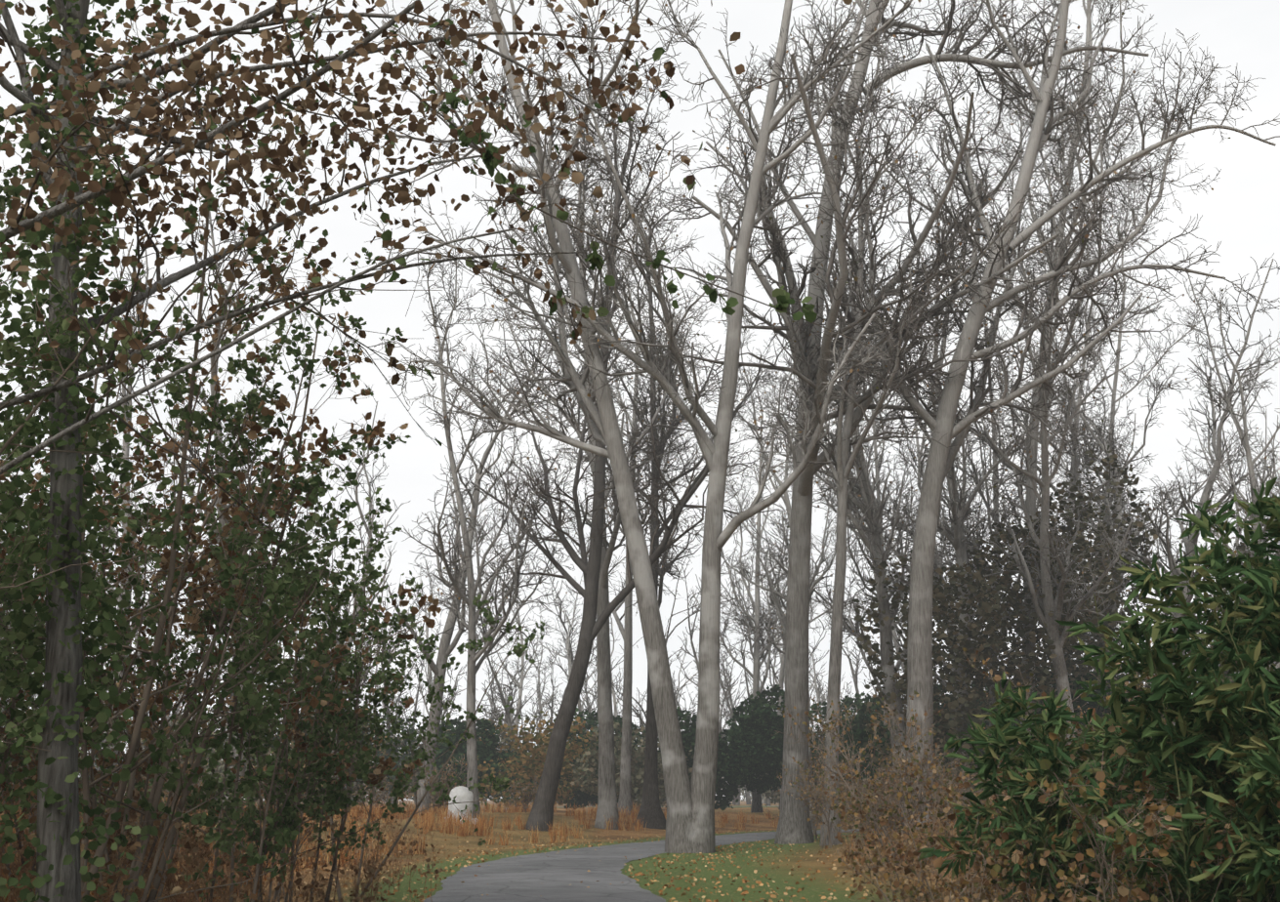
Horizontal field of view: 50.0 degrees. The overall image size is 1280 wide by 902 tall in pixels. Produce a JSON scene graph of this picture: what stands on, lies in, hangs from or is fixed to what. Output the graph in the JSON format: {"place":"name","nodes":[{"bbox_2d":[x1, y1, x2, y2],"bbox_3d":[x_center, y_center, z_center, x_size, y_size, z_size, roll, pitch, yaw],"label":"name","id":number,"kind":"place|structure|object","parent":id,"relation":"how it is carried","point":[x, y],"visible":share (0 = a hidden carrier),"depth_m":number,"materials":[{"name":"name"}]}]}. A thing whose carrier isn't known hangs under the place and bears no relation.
{"place":"outdoors","nodes":[
{"label":"outdoors","id":0,"kind":"place"},
{"bbox_2d":[4,799,1110,901],"bbox_3d":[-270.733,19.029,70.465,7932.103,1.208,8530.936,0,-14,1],"label":"ground","id":1,"kind":"structure","parent":0,"point":[813,889],"depth_m":32.45,"materials":[{"name":"green plant"}]},
{"bbox_2d":[0,0,145,901],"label":"ivy leaves","id":2,"kind":"object","parent":1,"relation":"on","point":[21,638],"visible":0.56,"depth_m":9.05,"materials":[{"name":"green plant"}]},
{"bbox_2d":[0,2,543,901],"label":"thicket stems","id":3,"kind":"object","parent":1,"relation":"on","point":[133,747],"visible":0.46,"depth_m":12.26,"materials":[{"name":"plant"}]},
{"bbox_2d":[0,200,441,880],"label":"leaves","id":4,"kind":"object","parent":3,"relation":"on","point":[234,511],"visible":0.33,"depth_m":13.49,"materials":[{"name":"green plant"}]},
{"bbox_2d":[0,0,545,901],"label":"leaves","id":5,"kind":"object","parent":3,"relation":"on","point":[283,832],"visible":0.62,"depth_m":12.25,"materials":[{"name":"green plant"}]},
{"bbox_2d":[0,0,704,901],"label":"tree","id":6,"kind":"object","parent":1,"relation":"on","point":[61,658],"depth_m":8.80,"materials":[{"name":"plant"}]},
{"bbox_2d":[4,0,709,534],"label":"leaves","id":7,"kind":"object","parent":6,"relation":"attached to","point":[577,178],"visible":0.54,"depth_m":8.55,"materials":[{"name":"brown plant"}]},
{"bbox_2d":[0,0,851,377],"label":"leaves","id":8,"kind":"object","parent":6,"relation":"attached to","point":[61,184],"visible":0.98,"depth_m":8.03,"materials":[{"name":"brown plant"}]},
{"bbox_2d":[93,708,824,811],"bbox_3d":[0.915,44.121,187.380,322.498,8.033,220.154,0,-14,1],"label":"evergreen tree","id":9,"kind":"object","parent":1,"relation":"on","point":[536,759],"visible":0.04,"depth_m":84.01,"materials":[{"name":"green plant"}]},
{"bbox_2d":[445,785,478,825],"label":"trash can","id":10,"kind":"object","parent":1,"relation":"on","point":[464,795],"visible":0.62,"depth_m":56.68,"materials":[{"name":"white plastic"}]},
{"bbox_2d":[141,701,862,809],"bbox_3d":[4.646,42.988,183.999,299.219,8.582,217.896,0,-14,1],"label":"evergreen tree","id":11,"kind":"object","parent":1,"relation":"on","point":[638,754],"visible":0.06,"depth_m":81.76,"materials":[{"name":"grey plant"}]},
{"bbox_2d":[12,821,1033,901],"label":"fallen leaves","id":12,"kind":"object","parent":1,"relation":"on","point":[744,892],"visible":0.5,"depth_m":28.67,"materials":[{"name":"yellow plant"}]},
{"bbox_2d":[0,796,1160,901],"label":"dry grass tufts","id":13,"kind":"object","parent":1,"relation":"on","point":[452,823],"visible":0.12,"depth_m":49.97,"materials":[{"name":"brown plant"}]},
{"bbox_2d":[0,743,1182,901],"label":"dead weeds","id":14,"kind":"object","parent":1,"relation":"on","point":[181,880],"visible":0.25,"depth_m":14.92,"materials":[{"name":"brown plant"}]},
{"bbox_2d":[0,633,1214,901],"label":"scrub stems","id":15,"kind":"object","parent":1,"relation":"on","point":[855,784],"visible":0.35,"depth_m":33.05,"materials":[{"name":"brown plant"}]},
{"bbox_2d":[1,493,1237,809],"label":"forest","id":16,"kind":"object","parent":1,"relation":"on","point":[724,684],"depth_m":159.77,"materials":[{"name":"grey plant"}]},
{"bbox_2d":[0,665,1246,810],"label":"distant bushes","id":17,"kind":"object","parent":1,"relation":"on","point":[488,753],"visible":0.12,"depth_m":88.66,"materials":[{"name":"green plant"}]},
{"bbox_2d":[0,139,1279,817],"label":"forest","id":18,"kind":"object","parent":1,"relation":"on","point":[446,647],"depth_m":71.76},
{"bbox_2d":[124,445,1279,808],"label":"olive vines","id":19,"kind":"object","parent":1,"relation":"on","point":[986,611],"visible":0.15,"depth_m":57.92,"materials":[{"name":"green plant"}]},
{"bbox_2d":[370,684,1212,824],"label":"evergreen bushes","id":20,"kind":"object","parent":1,"relation":"on","point":[763,720],"visible":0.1,"depth_m":87.63,"materials":[{"name":"green plant"}]},
{"bbox_2d":[347,0,1255,853],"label":"pale trees","id":21,"kind":"object","parent":1,"relation":"on","point":[662,359],"depth_m":43.76,"materials":[{"name":"grey plant"}]},
{"bbox_2d":[397,0,1266,845],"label":"trees","id":22,"kind":"object","parent":1,"relation":"on","point":[925,273],"depth_m":52.25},
{"bbox_2d":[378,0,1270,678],"bbox_3d":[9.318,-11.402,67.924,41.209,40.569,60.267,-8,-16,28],"label":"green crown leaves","id":23,"kind":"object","parent":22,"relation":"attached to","point":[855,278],"visible":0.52,"depth_m":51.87,"materials":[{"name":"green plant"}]},
{"bbox_2d":[707,140,1279,828],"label":"trees","id":24,"kind":"object","parent":1,"relation":"on","point":[829,490],"depth_m":58.86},
{"bbox_2d":[823,699,1279,901],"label":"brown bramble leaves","id":25,"kind":"object","parent":1,"relation":"on","point":[1150,825],"visible":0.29,"depth_m":10.69,"materials":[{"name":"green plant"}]},
{"bbox_2d":[917,476,1279,901],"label":"bush","id":26,"kind":"object","parent":1,"relation":"on","point":[1265,577],"depth_m":9.17,"materials":[{"name":"green plant"}]},
{"bbox_2d":[399,82,869,346],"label":"vine stems","id":27,"kind":"object","parent":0,"point":[518,200],"visible":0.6,"depth_m":8.53,"materials":[{"name":"brown plant"}]},
{"bbox_2d":[421,91,817,323],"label":"leaves","id":28,"kind":"object","parent":27,"relation":"attached to","point":[780,295],"visible":0.83,"depth_m":8.57,"materials":[{"name":"plant"}]},
{"bbox_2d":[0,0,1279,799],"label":"sky","id":29,"kind":"structure","parent":0,"point":[1242,210],"materials":[{"name":"white"}]},
{"bbox_2d":[423,827,939,901],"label":"path","id":30,"kind":"structure","parent":0,"point":[558,876],"depth_m":26.30,"materials":[{"name":"grey asphalt"}]},
{"bbox_2d":[712,0,1279,670],"bbox_3d":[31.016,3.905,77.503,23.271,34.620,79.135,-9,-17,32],"label":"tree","id":31,"kind":"object","parent":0,"point":[970,16],"depth_m":49.91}
]}

